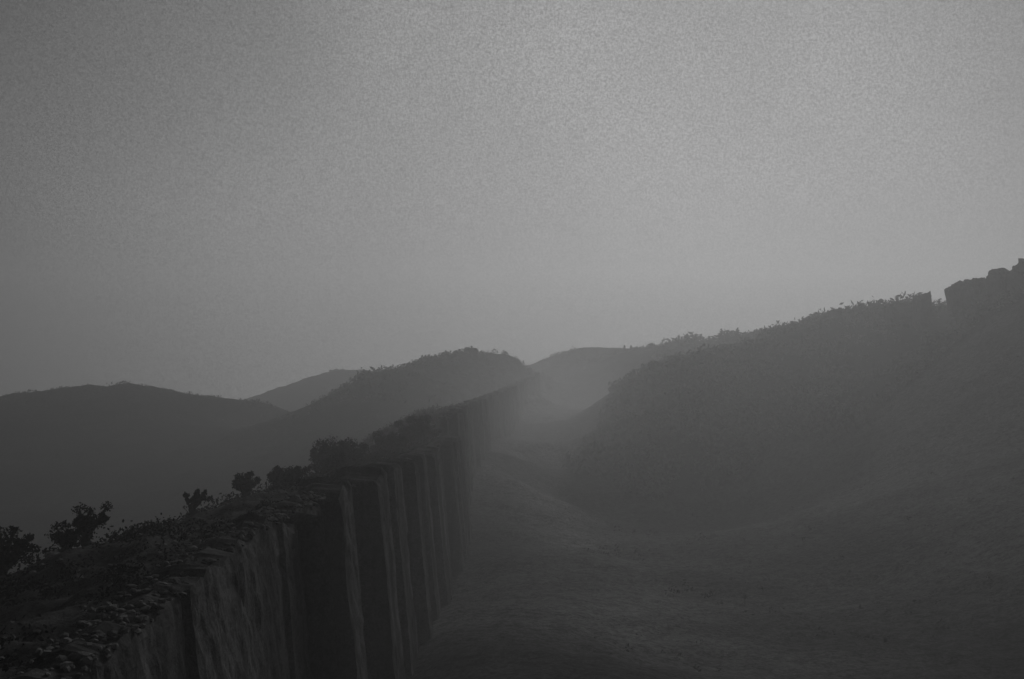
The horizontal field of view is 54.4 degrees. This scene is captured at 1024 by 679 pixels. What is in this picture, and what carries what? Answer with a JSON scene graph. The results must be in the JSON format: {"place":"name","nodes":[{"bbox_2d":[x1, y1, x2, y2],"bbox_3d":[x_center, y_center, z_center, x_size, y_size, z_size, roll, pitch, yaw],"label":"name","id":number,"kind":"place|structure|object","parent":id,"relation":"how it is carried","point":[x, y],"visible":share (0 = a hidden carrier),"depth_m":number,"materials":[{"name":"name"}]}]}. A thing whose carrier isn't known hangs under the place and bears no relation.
{"place":"outdoors","nodes":[
{"label":"outdoors","id":0,"kind":"place"},
{"bbox_2d":[0,419,445,678],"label":"ridge terrain","id":1,"kind":"structure","parent":0,"point":[53,612],"depth_m":34.09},
{"bbox_2d":[0,526,39,575],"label":"windswept tree","id":2,"kind":"object","parent":1,"relation":"on","point":[10,554],"visible":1,"depth_m":40.81,"materials":[{"name":"black plant"}]},
{"bbox_2d":[44,519,91,550],"bbox_3d":[-19.043,8.921,43.015,1.846,2.407,2.040,0,-4,0],"label":"windswept tree","id":3,"kind":"object","parent":1,"relation":"on","point":[68,534],"visible":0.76,"depth_m":42.67,"materials":[{"name":"black plant"}]},
{"bbox_2d":[58,501,113,546],"bbox_3d":[-17.793,7.971,41.817,1.708,2.254,2.069,-1,-4,17],"label":"windswept tree","id":4,"kind":"object","parent":1,"relation":"on","point":[82,523],"visible":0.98,"depth_m":41.77,"materials":[{"name":"black plant"}]},
{"bbox_2d":[0,457,383,667],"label":"scattered rocks","id":5,"kind":"object","parent":1,"relation":"on","point":[74,580],"visible":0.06,"depth_m":35.67,"materials":[{"name":"stone"}]},
{"bbox_2d":[183,488,212,516],"bbox_3d":[-17.576,9.281,55.406,1.726,2.031,1.342,0,-4,0],"label":"windswept tree","id":6,"kind":"object","parent":1,"relation":"on","point":[196,499],"visible":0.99,"depth_m":55.39,"materials":[{"name":"black plant"}]},
{"bbox_2d":[0,402,464,678],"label":"heath scrub","id":7,"kind":"object","parent":1,"relation":"on","point":[377,455],"visible":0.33,"depth_m":38.45,"materials":[{"name":"black plant"}]},
{"bbox_2d":[231,470,260,497],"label":"windswept tree","id":8,"kind":"object","parent":1,"relation":"on","point":[243,485],"visible":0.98,"depth_m":67.03,"materials":[{"name":"black plant"}]},
{"bbox_2d":[267,465,310,485],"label":"windswept tree","id":9,"kind":"object","parent":1,"relation":"on","point":[291,474],"visible":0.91,"depth_m":74.04,"materials":[{"name":"grey plant"}]},
{"bbox_2d":[308,451,348,474],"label":"windswept tree","id":10,"kind":"object","parent":1,"relation":"on","point":[328,465],"visible":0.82,"depth_m":84.58,"materials":[{"name":"grey plant"}]},
{"bbox_2d":[308,436,371,463],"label":"windswept tree","id":11,"kind":"object","parent":1,"relation":"on","point":[323,451],"visible":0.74,"depth_m":99.67,"materials":[{"name":"grey plant"}]},
{"bbox_2d":[363,430,408,453],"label":"windswept tree","id":12,"kind":"object","parent":1,"relation":"on","point":[392,439],"visible":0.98,"depth_m":116.89,"materials":[{"name":"grey plant"}]},
{"bbox_2d":[393,415,430,446],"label":"windswept tree","id":13,"kind":"object","parent":1,"relation":"on","point":[413,432],"visible":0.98,"depth_m":131.03,"materials":[{"name":"grey plant"}]},
{"bbox_2d":[0,293,1023,678],"bbox_3d":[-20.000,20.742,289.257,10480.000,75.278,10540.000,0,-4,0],"label":"ground","id":14,"kind":"structure","parent":0,"point":[540,591],"depth_m":164.36,"materials":[{"name":"grey soil"}]},
{"bbox_2d":[8,435,471,678],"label":"cliff face","id":15,"kind":"structure","parent":14,"relation":"on","point":[344,580],"depth_m":41.54},
{"bbox_2d":[464,347,478,356],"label":"rock crag","id":16,"kind":"structure","parent":14,"relation":"on","point":[473,351],"depth_m":342.82,"materials":[{"name":"grey stone"}]},
{"bbox_2d":[437,373,540,504],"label":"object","id":17,"kind":"structure","parent":14,"relation":"on","point":[479,426],"depth_m":215.68,"materials":[{"name":"grey stone"}]},
{"bbox_2d":[10,373,535,678],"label":"cliff edge","id":18,"kind":"object","parent":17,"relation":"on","point":[65,664],"visible":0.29,"depth_m":25.69,"materials":[{"name":"grey stone"}]},
{"bbox_2d":[1,285,1023,671],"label":"hillside scrub","id":19,"kind":"object","parent":14,"relation":"on","point":[739,415],"visible":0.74,"depth_m":235.24,"materials":[{"name":"grey plant"}]},
{"bbox_2d":[575,327,739,363],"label":"distant conifers","id":20,"kind":"object","parent":14,"relation":"on","point":[735,332],"visible":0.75,"depth_m":372.10,"materials":[{"name":"grey plant"}]},
{"bbox_2d":[802,317,817,321],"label":"rock crag","id":21,"kind":"structure","parent":14,"relation":"on","point":[806,318],"depth_m":298.61,"materials":[{"name":"grey stone"}]},
{"bbox_2d":[824,308,851,318],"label":"rock crag","id":22,"kind":"structure","parent":14,"relation":"on","point":[833,313],"depth_m":285.61,"materials":[{"name":"grey stone"}]},
{"bbox_2d":[912,291,931,331],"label":"rock crag","id":23,"kind":"structure","parent":14,"relation":"on","point":[922,314],"depth_m":249.68,"materials":[{"name":"grey stone"}]},
{"bbox_2d":[944,280,962,319],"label":"rock crag","id":24,"kind":"structure","parent":14,"relation":"on","point":[953,296],"depth_m":237.59,"materials":[{"name":"grey stone"}]},
{"bbox_2d":[961,277,985,315],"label":"rock crag","id":25,"kind":"structure","parent":14,"relation":"on","point":[972,288],"depth_m":231.43,"materials":[{"name":"grey stone"}]},
{"bbox_2d":[985,268,1008,300],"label":"rock crag","id":26,"kind":"structure","parent":14,"relation":"on","point":[995,282],"depth_m":224.28,"materials":[{"name":"grey stone"}]},
{"bbox_2d":[1006,258,1023,295],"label":"rock crag","id":27,"kind":"structure","parent":14,"relation":"on","point":[1014,278],"depth_m":217.76,"materials":[{"name":"grey stone"}]},
{"bbox_2d":[0,0,1023,399],"label":"sky","id":28,"kind":"structure","parent":0,"point":[232,199],"materials":[{"name":"grey"}]}
]}

